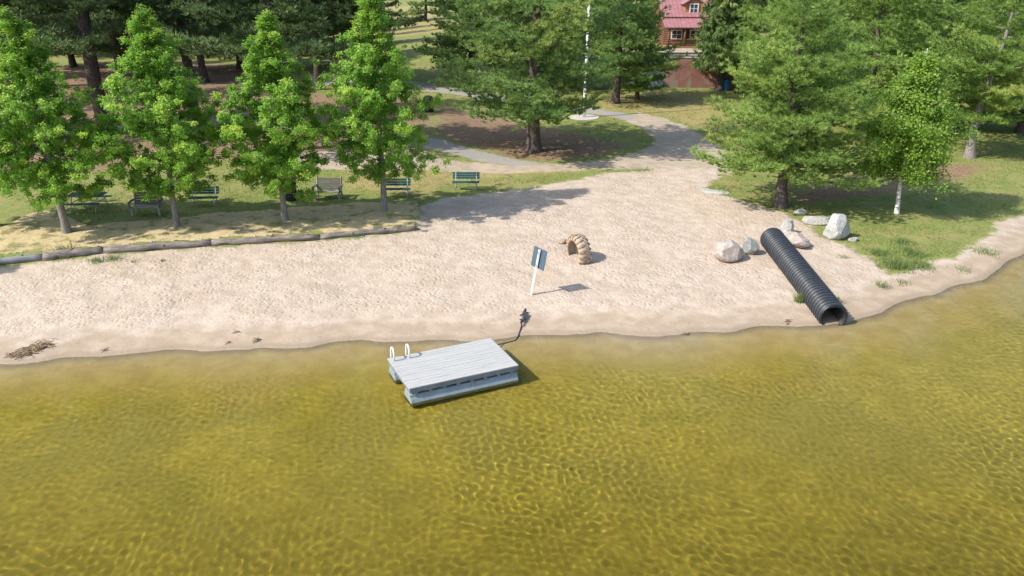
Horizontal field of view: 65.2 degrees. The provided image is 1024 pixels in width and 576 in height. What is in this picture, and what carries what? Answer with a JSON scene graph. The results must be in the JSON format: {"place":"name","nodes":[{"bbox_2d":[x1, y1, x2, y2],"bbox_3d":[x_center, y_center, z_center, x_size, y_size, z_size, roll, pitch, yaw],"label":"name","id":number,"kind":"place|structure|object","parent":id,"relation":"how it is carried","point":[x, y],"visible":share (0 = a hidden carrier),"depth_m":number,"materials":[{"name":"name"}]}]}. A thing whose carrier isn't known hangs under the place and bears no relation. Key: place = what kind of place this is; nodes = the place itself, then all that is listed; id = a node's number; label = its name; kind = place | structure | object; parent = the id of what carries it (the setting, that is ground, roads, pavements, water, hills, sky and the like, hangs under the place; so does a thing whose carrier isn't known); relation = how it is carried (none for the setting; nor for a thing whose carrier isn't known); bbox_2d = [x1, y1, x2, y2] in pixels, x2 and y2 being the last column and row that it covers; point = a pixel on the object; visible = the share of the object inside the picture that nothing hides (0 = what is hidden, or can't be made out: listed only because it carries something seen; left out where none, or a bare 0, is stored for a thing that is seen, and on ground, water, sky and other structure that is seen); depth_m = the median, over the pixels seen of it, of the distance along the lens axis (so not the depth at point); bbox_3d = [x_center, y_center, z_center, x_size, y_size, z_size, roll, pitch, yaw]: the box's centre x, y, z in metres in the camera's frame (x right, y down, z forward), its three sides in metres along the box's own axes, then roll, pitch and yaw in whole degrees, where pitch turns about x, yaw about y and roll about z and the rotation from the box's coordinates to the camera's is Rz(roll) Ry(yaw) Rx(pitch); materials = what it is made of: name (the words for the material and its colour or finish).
{"place":"outdoors","nodes":[
{"label":"outdoors","id":0,"kind":"place"},
{"bbox_2d":[13,48,730,173],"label":"dirt path","id":1,"kind":"structure","parent":0,"point":[671,146],"depth_m":51.93,"materials":[{"name":"beige gravel"}]},
{"bbox_2d":[95,0,257,120],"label":"pine tree","id":2,"kind":"object","parent":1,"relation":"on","point":[177,16],"visible":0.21,"depth_m":59.52,"materials":[{"name":"green plant"}]},
{"bbox_2d":[307,73,638,165],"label":"paved path","id":3,"kind":"structure","parent":0,"point":[451,148],"depth_m":55.09,"materials":[{"name":"grey asphalt"}]},
{"bbox_2d":[0,254,1023,575],"bbox_3d":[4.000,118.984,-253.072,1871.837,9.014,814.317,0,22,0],"label":"water","id":4,"kind":"structure","parent":0,"point":[888,442],"depth_m":21.12,"materials":[{"name":"yellow liquid"}]},
{"bbox_2d":[388,338,518,403],"bbox_3d":[-1.880,2.652,25.324,3.580,1.566,2.330,-10,24,-23],"label":"swim raft","id":5,"kind":"object","parent":4,"relation":"on","point":[423,376],"visible":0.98,"depth_m":24.81,"materials":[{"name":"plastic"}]},
{"bbox_2d":[0,167,1023,364],"bbox_3d":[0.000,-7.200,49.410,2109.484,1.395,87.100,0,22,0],"label":"beach","id":6,"kind":"structure","parent":0,"point":[460,268],"depth_m":32.41,"materials":[{"name":"beige sand"}]},
{"bbox_2d":[3,337,54,359],"bbox_3d":[-16.093,2.046,26.885,0.969,0.231,1.660,12,25,27],"label":"weed wrack","id":7,"kind":"object","parent":6,"relation":"on","point":[28,350],"visible":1,"depth_m":26.77,"materials":[{"name":"brown plant"}]},
{"bbox_2d":[82,256,113,263],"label":"grass tuft","id":8,"kind":"object","parent":6,"relation":"on","point":[94,259],"visible":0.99,"depth_m":34.14,"materials":[{"name":"green plant"}]},
{"bbox_2d":[100,251,126,262],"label":"grass tuft","id":9,"kind":"object","parent":6,"relation":"on","point":[112,258],"visible":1,"depth_m":34.37,"materials":[{"name":"green plant"}]},
{"bbox_2d":[497,308,527,344],"bbox_3d":[0.105,1.448,28.370,0.530,0.358,3.586,8,23,19],"label":"mooring chain","id":10,"kind":"object","parent":6,"relation":"on","point":[524,314],"visible":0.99,"depth_m":28.96,"materials":[{"name":"metal"}]},
{"bbox_2d":[530,246,547,294],"bbox_3d":[1.034,-0.517,30.908,0.719,2.203,0.372,6,23,14],"label":"beach sign","id":11,"kind":"object","parent":6,"relation":"on","point":[539,256],"visible":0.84,"depth_m":30.65,"materials":[{"name":"metal"}]},
{"bbox_2d":[558,238,566,243],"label":"rock","id":12,"kind":"object","parent":6,"relation":"on","point":[562,241],"visible":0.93,"depth_m":36.40,"materials":[{"name":"beige stone"}]},
{"bbox_2d":[565,234,591,264],"bbox_3d":[2.857,-1.548,34.580,0.584,1.579,1.578,-9,23,-21],"label":"tractor tyre","id":13,"kind":"object","parent":6,"relation":"on","point":[578,244],"visible":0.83,"depth_m":34.04,"materials":[{"name":"beige rubber"}]},
{"bbox_2d":[630,165,653,172],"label":"grass tuft","id":14,"kind":"object","parent":6,"relation":"on","point":[641,169],"visible":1,"depth_m":49.33,"materials":[{"name":"green plant"}]},
{"bbox_2d":[699,189,728,193],"bbox_3d":[11.227,-5.348,44.366,1.700,0.120,0.700,7,23,16],"label":"rock","id":15,"kind":"object","parent":6,"relation":"on","point":[712,191],"visible":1,"depth_m":44.17,"materials":[{"name":"white stone"}]},
{"bbox_2d":[713,240,743,262],"bbox_3d":[9.335,-1.574,34.575,1.320,0.920,1.000,-4,22,-11],"label":"boulder","id":16,"kind":"object","parent":6,"relation":"on","point":[727,251],"visible":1,"depth_m":34.21,"materials":[{"name":"beige stone"}]},
{"bbox_2d":[742,237,759,254],"bbox_3d":[10.486,-1.810,35.252,0.604,0.800,0.729,-14,26,-32],"label":"boulder","id":17,"kind":"object","parent":6,"relation":"on","point":[750,246],"visible":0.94,"depth_m":35.05,"materials":[{"name":"grey stone"}]},
{"bbox_2d":[780,219,793,232],"bbox_3d":[13.039,-2.887,37.864,0.532,0.720,0.616,-14,26,-30],"label":"boulder","id":18,"kind":"object","parent":6,"relation":"on","point":[787,225],"visible":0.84,"depth_m":37.67,"materials":[{"name":"white stone"}]},
{"bbox_2d":[784,232,809,247],"bbox_3d":[12.877,-2.147,36.288,0.950,0.620,1.500,-7,23,-17],"label":"boulder","id":19,"kind":"object","parent":6,"relation":"on","point":[797,239],"visible":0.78,"depth_m":35.92,"materials":[{"name":"beige stone"}]},
{"bbox_2d":[788,287,806,303],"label":"grass tuft","id":20,"kind":"object","parent":6,"relation":"on","point":[797,299],"visible":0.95,"depth_m":30.60,"materials":[{"name":"green plant"}]},
{"bbox_2d":[760,228,847,324],"bbox_3d":[11.684,-0.597,32.575,1.060,1.394,8.172,0,22,1],"label":"culvert pipe","id":21,"kind":"object","parent":6,"relation":"on","point":[800,275],"visible":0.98,"depth_m":31.46,"materials":[{"name":"black plastic"}]},
{"bbox_2d":[875,280,892,289],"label":"grass tuft","id":22,"kind":"object","parent":6,"relation":"on","point":[881,284],"visible":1,"depth_m":32.10,"materials":[{"name":"green plant"}]},
{"bbox_2d":[874,254,918,274],"bbox_3d":[16.399,-1.142,33.960,2.077,0.674,1.862,0,22,0],"label":"grass tuft","id":23,"kind":"object","parent":6,"relation":"on","point":[896,264],"visible":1,"depth_m":33.90,"materials":[{"name":"green plant"}]},
{"bbox_2d":[892,278,911,286],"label":"grass tuft","id":24,"kind":"object","parent":6,"relation":"on","point":[905,281],"visible":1,"depth_m":32.54,"materials":[{"name":"plant"}]},
{"bbox_2d":[882,243,938,264],"bbox_3d":[17.364,-1.621,35.303,2.704,0.543,2.319,-6,23,-15],"label":"grass tuft","id":25,"kind":"object","parent":6,"relation":"on","point":[909,250],"visible":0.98,"depth_m":35.38,"materials":[{"name":"green plant"}]},
{"bbox_2d":[908,258,938,272],"bbox_3d":[17.485,-1.044,34.084,1.316,0.454,1.426,16,27,35],"label":"grass tuft","id":26,"kind":"object","parent":6,"relation":"on","point":[922,265],"visible":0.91,"depth_m":34.00,"materials":[{"name":"green plant"}]},
{"bbox_2d":[946,264,970,273],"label":"grass tuft","id":27,"kind":"object","parent":6,"relation":"on","point":[961,268],"visible":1,"depth_m":34.04,"materials":[{"name":"plant"}]},
{"bbox_2d":[970,245,999,258],"bbox_3d":[21.410,-1.659,36.009,1.570,0.435,1.711,-6,23,-15],"label":"grass tuft","id":28,"kind":"object","parent":6,"relation":"on","point":[987,253],"visible":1,"depth_m":35.98,"materials":[{"name":"green plant"}]},
{"bbox_2d":[0,0,1023,274],"bbox_3d":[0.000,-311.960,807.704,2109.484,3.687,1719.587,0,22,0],"label":"lawn","id":29,"kind":"structure","parent":0,"point":[466,130],"depth_m":48.36,"materials":[{"name":"green plant"}]},
{"bbox_2d":[0,65,36,190],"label":"maple tree","id":30,"kind":"object","parent":29,"relation":"on","point":[16,146],"visible":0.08,"depth_m":36.62,"materials":[{"name":"green plant"}]},
{"bbox_2d":[0,253,42,263],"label":"retaining log","id":31,"kind":"object","parent":29,"relation":"on","point":[21,258],"visible":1,"depth_m":34.05,"materials":[{"name":"grey wood"}]},
{"bbox_2d":[0,0,76,85],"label":"pine tree","id":32,"kind":"object","parent":29,"relation":"on","point":[42,21],"visible":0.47,"depth_m":68.19,"materials":[{"name":"green plant"}]},
{"bbox_2d":[0,4,99,85],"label":"pine tree","id":33,"kind":"object","parent":29,"relation":"on","point":[24,12],"visible":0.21,"depth_m":77.71,"materials":[{"name":"green plant"}]},
{"bbox_2d":[0,4,121,233],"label":"maple tree","id":34,"kind":"object","parent":29,"relation":"on","point":[52,172],"visible":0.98,"depth_m":34.67,"materials":[{"name":"green plant"}]},
{"bbox_2d":[18,4,118,67],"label":"pine tree","id":35,"kind":"object","parent":29,"relation":"on","point":[72,62],"visible":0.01,"depth_m":96.85,"materials":[{"name":"green plant"}]},
{"bbox_2d":[45,244,92,259],"bbox_3d":[-19.351,-1.647,34.773,1.718,0.597,1.656,-18,28,-37],"label":"grass tuft","id":36,"kind":"object","parent":29,"relation":"on","point":[61,247],"visible":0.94,"depth_m":34.81,"materials":[{"name":"green plant"}]},
{"bbox_2d":[42,245,102,260],"bbox_3d":[-19.072,-1.498,34.790,2.371,0.492,0.489,-8,23,-19],"label":"retaining log","id":37,"kind":"object","parent":29,"relation":"on","point":[57,253],"visible":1,"depth_m":34.63,"materials":[{"name":"grey wood"}]},
{"bbox_2d":[64,192,111,212],"bbox_3d":[-21.485,-4.380,40.551,1.750,0.785,1.725,-1,22,-3],"label":"picnic table","id":38,"kind":"object","parent":29,"relation":"on","point":[96,203],"visible":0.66,"depth_m":40.10,"materials":[{"name":"green wood"}]},
{"bbox_2d":[0,0,206,135],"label":"pine tree","id":39,"kind":"object","parent":29,"relation":"on","point":[84,30],"visible":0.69,"depth_m":54.79,"materials":[{"name":"green plant"}]},
{"bbox_2d":[62,1,161,82],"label":"pine tree","id":40,"kind":"object","parent":29,"relation":"on","point":[115,55],"visible":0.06,"depth_m":82.64,"materials":[{"name":"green plant"}]},
{"bbox_2d":[100,0,180,60],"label":"pine tree","id":41,"kind":"object","parent":29,"relation":"on","point":[125,43],"visible":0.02,"depth_m":88.35,"materials":[{"name":"green plant"}]},
{"bbox_2d":[127,191,164,215],"bbox_3d":[-18.068,-4.194,39.593,1.530,1.094,0.927,-2,22,-5],"label":"wooden bench","id":42,"kind":"object","parent":29,"relation":"on","point":[139,203],"visible":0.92,"depth_m":39.71,"materials":[{"name":"grey wood"}]},
{"bbox_2d":[102,239,211,253],"bbox_3d":[-15.757,-1.872,35.591,4.592,0.507,0.493,-5,22,-12],"label":"retaining log","id":43,"kind":"object","parent":29,"relation":"on","point":[151,245],"visible":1,"depth_m":35.43,"materials":[{"name":"grey wood"}]},
{"bbox_2d":[72,3,245,226],"bbox_3d":[-15.923,-7.508,36.147,7.853,10.148,6.300,0,22,0],"label":"maple tree","id":44,"kind":"object","parent":29,"relation":"on","point":[160,114],"visible":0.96,"depth_m":35.34,"materials":[{"name":"green plant"}]},
{"bbox_2d":[173,18,209,57],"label":"pine tree","id":45,"kind":"object","parent":29,"relation":"on","point":[191,21],"visible":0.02,"depth_m":106.12,"materials":[{"name":"green plant"}]},
{"bbox_2d":[187,186,218,206],"bbox_3d":[-15.771,-4.671,40.910,1.500,0.945,0.604,-1,22,-3],"label":"park bench","id":46,"kind":"object","parent":29,"relation":"on","point":[215,188],"visible":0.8,"depth_m":40.97,"materials":[{"name":"green wood"}]},
{"bbox_2d":[156,0,252,82],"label":"pine tree","id":47,"kind":"object","parent":29,"relation":"on","point":[204,77],"visible":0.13,"depth_m":82.97,"materials":[{"name":"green plant"}]},
{"bbox_2d":[0,201,419,253],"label":"straw blanket","id":48,"kind":"object","parent":29,"relation":"on","point":[26,234],"visible":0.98,"depth_m":37.92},
{"bbox_2d":[200,0,260,68],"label":"pine tree","id":49,"kind":"object","parent":29,"relation":"on","point":[239,63],"visible":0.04,"depth_m":93.36,"materials":[{"name":"green plant"}]},
{"bbox_2d":[211,233,319,245],"bbox_3d":[-11.202,-2.226,36.487,4.820,0.405,0.454,-4,22,-10],"label":"retaining log","id":50,"kind":"object","parent":29,"relation":"on","point":[262,239],"visible":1,"depth_m":36.34,"materials":[{"name":"grey wood"}]},
{"bbox_2d":[206,10,330,221],"bbox_3d":[-11.041,-7.773,37.176,5.769,9.846,6.865,0,22,0],"label":"maple tree","id":51,"kind":"object","parent":29,"relation":"on","point":[277,153],"visible":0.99,"depth_m":36.06,"materials":[{"name":"green plant"}]},
{"bbox_2d":[244,0,309,37],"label":"pine tree","id":52,"kind":"object","parent":29,"relation":"on","point":[278,20],"visible":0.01,"depth_m":103.60,"materials":[{"name":"green plant"}]},
{"bbox_2d":[160,0,394,117],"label":"pine tree","id":53,"kind":"object","parent":29,"relation":"on","point":[212,46],"visible":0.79,"depth_m":48.45,"materials":[{"name":"green plant"}]},
{"bbox_2d":[285,182,296,200],"bbox_3d":[-11.644,-5.161,41.979,0.689,1.120,0.700,0,22,0],"label":"litter bin","id":54,"kind":"object","parent":29,"relation":"on","point":[290,197],"visible":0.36,"depth_m":41.83,"materials":[{"name":"black metal"}]},
{"bbox_2d":[252,0,378,89],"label":"pine tree","id":55,"kind":"object","parent":29,"relation":"on","point":[301,28],"visible":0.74,"depth_m":75.52,"materials":[{"name":"green plant"}]},
{"bbox_2d":[276,0,360,69],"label":"pine tree","id":56,"kind":"object","parent":29,"relation":"on","point":[331,38],"visible":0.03,"depth_m":90.20,"materials":[{"name":"green plant"}]},
{"bbox_2d":[311,177,342,199],"bbox_3d":[-9.709,-5.252,42.240,1.530,1.094,0.927,1,22,2],"label":"wooden bench","id":57,"kind":"object","parent":29,"relation":"on","point":[327,187],"visible":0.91,"depth_m":42.40,"materials":[{"name":"grey wood"}]},
{"bbox_2d":[307,0,388,35],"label":"pine tree","id":58,"kind":"object","parent":29,"relation":"on","point":[382,30],"visible":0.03,"depth_m":103.19,"materials":[{"name":"green plant"}]},
{"bbox_2d":[281,0,429,86],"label":"pine tree","id":59,"kind":"object","parent":29,"relation":"on","point":[344,17],"visible":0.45,"depth_m":77.44,"materials":[{"name":"green plant"}]},
{"bbox_2d":[320,226,416,239],"bbox_3d":[-6.713,-2.633,37.548,4.541,0.393,0.358,-6,23,-16],"label":"retaining log","id":60,"kind":"object","parent":29,"relation":"on","point":[331,235],"visible":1,"depth_m":37.40,"materials":[{"name":"grey wood"}]},
{"bbox_2d":[308,0,451,211],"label":"maple tree","id":61,"kind":"object","parent":29,"relation":"on","point":[374,93],"visible":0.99,"depth_m":37.46,"materials":[{"name":"green plant"}]},
{"bbox_2d":[377,0,407,16],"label":"pine tree","id":62,"kind":"object","parent":29,"relation":"on","point":[390,4],"visible":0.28,"depth_m":156.72,"materials":[{"name":"green plant"}]},
{"bbox_2d":[386,178,410,197],"bbox_3d":[-6.153,-5.320,42.614,1.500,0.945,0.604,0,22,-1],"label":"park bench","id":63,"kind":"object","parent":29,"relation":"on","point":[401,182],"visible":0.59,"depth_m":42.68,"materials":[{"name":"green wood"}]},
{"bbox_2d":[398,0,450,20],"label":"pine tree","id":64,"kind":"object","parent":29,"relation":"on","point":[414,11],"visible":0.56,"depth_m":154.11,"materials":[{"name":"green plant"}]},
{"bbox_2d":[423,95,433,112],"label":"litter bin","id":65,"kind":"object","parent":29,"relation":"on","point":[430,110],"visible":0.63,"depth_m":66.94,"materials":[{"name":"black metal"}]},
{"bbox_2d":[449,62,472,90],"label":"young tree","id":66,"kind":"object","parent":29,"relation":"on","point":[466,67],"visible":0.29,"depth_m":76.94,"materials":[{"name":"green plant"}]},
{"bbox_2d":[452,172,479,190],"bbox_3d":[-2.567,-5.966,44.717,1.500,0.945,0.604,0,22,1],"label":"park bench","id":67,"kind":"object","parent":29,"relation":"on","point":[474,175],"visible":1,"depth_m":44.78,"materials":[{"name":"green wood"}]},
{"bbox_2d":[410,0,525,83],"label":"pine tree","id":68,"kind":"object","parent":29,"relation":"on","point":[457,50],"visible":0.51,"depth_m":80.16,"materials":[{"name":"green plant"}]},
{"bbox_2d":[448,3,506,33],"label":"pine tree","id":69,"kind":"object","parent":29,"relation":"on","point":[476,16],"visible":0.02,"depth_m":103.78,"materials":[{"name":"green plant"}]},
{"bbox_2d":[426,0,644,153],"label":"pine tree","id":70,"kind":"object","parent":29,"relation":"on","point":[530,89],"visible":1,"depth_m":50.43,"materials":[{"name":"green plant"}]},
{"bbox_2d":[498,0,611,88],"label":"pine tree","id":71,"kind":"object","parent":29,"relation":"on","point":[603,47],"visible":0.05,"depth_m":78.23,"materials":[{"name":"green plant"}]},
{"bbox_2d":[569,5,598,119],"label":"flagpole","id":72,"kind":"object","parent":29,"relation":"on","point":[584,116],"visible":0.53,"depth_m":65.29,"materials":[{"name":"metal"}]},
{"bbox_2d":[565,0,676,103],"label":"pine tree","id":73,"kind":"object","parent":29,"relation":"on","point":[636,58],"visible":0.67,"depth_m":69.74,"materials":[{"name":"green plant"}]},
{"bbox_2d":[606,0,654,30],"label":"pine tree","id":74,"kind":"object","parent":29,"relation":"on","point":[636,8],"visible":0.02,"depth_m":114.86,"materials":[{"name":"green plant"}]},
{"bbox_2d":[605,0,685,99],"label":"pine tree","id":75,"kind":"object","parent":29,"relation":"on","point":[637,87],"visible":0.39,"depth_m":72.60,"materials":[{"name":"green plant"}]},
{"bbox_2d":[653,0,711,47],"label":"log cabin","id":76,"kind":"object","parent":29,"relation":"on","point":[679,24],"visible":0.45,"depth_m":94.54,"materials":[{"name":"red metal"}]},
{"bbox_2d":[671,30,682,38],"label":"window","id":77,"kind":"structure","parent":76,"relation":"in","point":[675,34],"depth_m":94.93,"materials":[{"name":"white paint"}]},
{"bbox_2d":[689,30,699,38],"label":"window","id":78,"kind":"structure","parent":76,"relation":"in","point":[692,32],"depth_m":94.92,"materials":[{"name":"white paint"}]},
{"bbox_2d":[570,57,865,87],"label":"retaining wall","id":79,"kind":"structure","parent":29,"relation":"on","point":[687,76],"depth_m":81.91,"materials":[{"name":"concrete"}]},
{"bbox_2d":[654,51,699,56],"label":"rail","id":80,"kind":"object","parent":79,"relation":"on","point":[686,52],"visible":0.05,"depth_m":82.19,"materials":[{"name":"white wood"}]},
{"bbox_2d":[689,0,759,90],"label":"spruce tree","id":81,"kind":"object","parent":29,"relation":"on","point":[723,17],"visible":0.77,"depth_m":77.29,"materials":[{"name":"green plant"}]},
{"bbox_2d":[724,78,729,90],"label":"litter bin","id":82,"kind":"object","parent":29,"relation":"on","point":[726,84],"visible":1,"depth_m":80.04,"materials":[{"name":"blue plastic"}]},
{"bbox_2d":[703,184,753,195],"bbox_3d":[11.905,-5.532,44.720,3.018,0.232,2.966,-19,29,-40],"label":"grass tuft","id":83,"kind":"object","parent":29,"relation":"on","point":[729,188],"visible":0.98,"depth_m":44.82,"materials":[{"name":"green plant"}]},
{"bbox_2d":[748,0,783,28],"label":"pine tree","id":84,"kind":"object","parent":29,"relation":"on","point":[761,3],"visible":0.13,"depth_m":119.43,"materials":[{"name":"green plant"}]},
{"bbox_2d":[758,201,791,209],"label":"grass tuft","id":85,"kind":"object","parent":29,"relation":"on","point":[771,204],"visible":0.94,"depth_m":41.94,"materials":[{"name":"green plant"}]},
{"bbox_2d":[719,0,853,81],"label":"pine tree","id":86,"kind":"object","parent":29,"relation":"on","point":[748,4],"visible":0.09,"depth_m":74.66,"materials":[{"name":"green plant"}]},
{"bbox_2d":[689,0,894,208],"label":"pine tree","id":87,"kind":"object","parent":29,"relation":"on","point":[814,112],"visible":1,"depth_m":39.16,"materials":[{"name":"green plant"}]},
{"bbox_2d":[793,208,807,214],"bbox_3d":[14.671,-3.869,40.704,0.780,0.340,0.500,-1,22,-3],"label":"boulder","id":88,"kind":"object","parent":29,"relation":"on","point":[801,211],"visible":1,"depth_m":40.54,"materials":[{"name":"white stone"}]},
{"bbox_2d":[732,0,899,104],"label":"pine tree","id":89,"kind":"object","parent":29,"relation":"on","point":[848,8],"visible":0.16,"depth_m":62.14,"materials":[{"name":"green plant"}]},
{"bbox_2d":[802,216,829,224],"bbox_3d":[15.018,-3.329,39.363,1.350,0.420,0.800,2,22,5],"label":"boulder","id":90,"kind":"object","parent":29,"relation":"on","point":[816,220],"visible":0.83,"depth_m":39.11,"materials":[{"name":"grey stone"}]},
{"bbox_2d":[823,213,849,239],"bbox_3d":[15.205,-2.862,37.313,1.120,1.280,0.949,-15,26,-33],"label":"boulder","id":91,"kind":"object","parent":29,"relation":"on","point":[837,227],"visible":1,"depth_m":36.95,"materials":[{"name":"white stone"}]},
{"bbox_2d":[848,237,857,241],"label":"rock","id":92,"kind":"object","parent":29,"relation":"on","point":[853,239],"visible":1,"depth_m":36.90,"materials":[{"name":"grey stone"}]},
{"bbox_2d":[859,244,893,257],"bbox_3d":[16.132,-1.686,35.400,1.421,0.433,1.449,-12,25,-27],"label":"grass tuft","id":93,"kind":"object","parent":29,"relation":"on","point":[873,252],"visible":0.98,"depth_m":35.37,"materials":[{"name":"green plant"}]},
{"bbox_2d":[807,0,950,137],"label":"pine tree","id":94,"kind":"object","parent":29,"relation":"on","point":[889,62],"visible":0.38,"depth_m":55.56,"materials":[{"name":"green plant"}]},
{"bbox_2d":[833,0,963,77],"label":"pine tree","id":95,"kind":"object","parent":29,"relation":"on","point":[899,16],"visible":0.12,"depth_m":73.38,"materials":[{"name":"green plant"}]},
{"bbox_2d":[889,233,918,246],"bbox_3d":[17.950,-2.236,36.808,1.509,0.415,1.406,-15,26,-33],"label":"grass tuft","id":96,"kind":"object","parent":29,"relation":"on","point":[903,241],"visible":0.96,"depth_m":36.82,"materials":[{"name":"green plant"}]},
{"bbox_2d":[852,45,985,213],"bbox_3d":[20.157,-7.695,39.680,5.998,8.571,6.029,0,22,0],"label":"birch tree","id":97,"kind":"object","parent":29,"relation":"on","point":[915,107],"visible":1,"depth_m":38.56,"materials":[{"name":"green plant"}]},
{"bbox_2d":[886,0,1023,118],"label":"pine tree","id":98,"kind":"object","parent":29,"relation":"on","point":[934,13],"visible":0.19,"depth_m":58.07,"materials":[{"name":"green plant"}]},
{"bbox_2d":[913,0,1023,158],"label":"pine tree","id":99,"kind":"object","parent":29,"relation":"on","point":[1011,66],"visible":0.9,"depth_m":50.36,"materials":[{"name":"green plant"}]},
{"bbox_2d":[944,1,1023,79],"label":"pine tree","id":100,"kind":"object","parent":29,"relation":"on","point":[995,17],"visible":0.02,"depth_m":70.84,"materials":[{"name":"green plant"}]},
{"bbox_2d":[947,1,1023,132],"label":"pine tree","id":101,"kind":"object","parent":29,"relation":"on","point":[1019,128],"visible":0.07,"depth_m":59.17,"materials":[{"name":"green plant"}]},
{"bbox_2d":[19,252,1023,363],"bbox_3d":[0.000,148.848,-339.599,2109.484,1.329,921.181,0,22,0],"label":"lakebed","id":102,"kind":"structure","parent":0,"point":[528,334],"depth_m":28.06,"materials":[{"name":"brown sand"}]}
]}

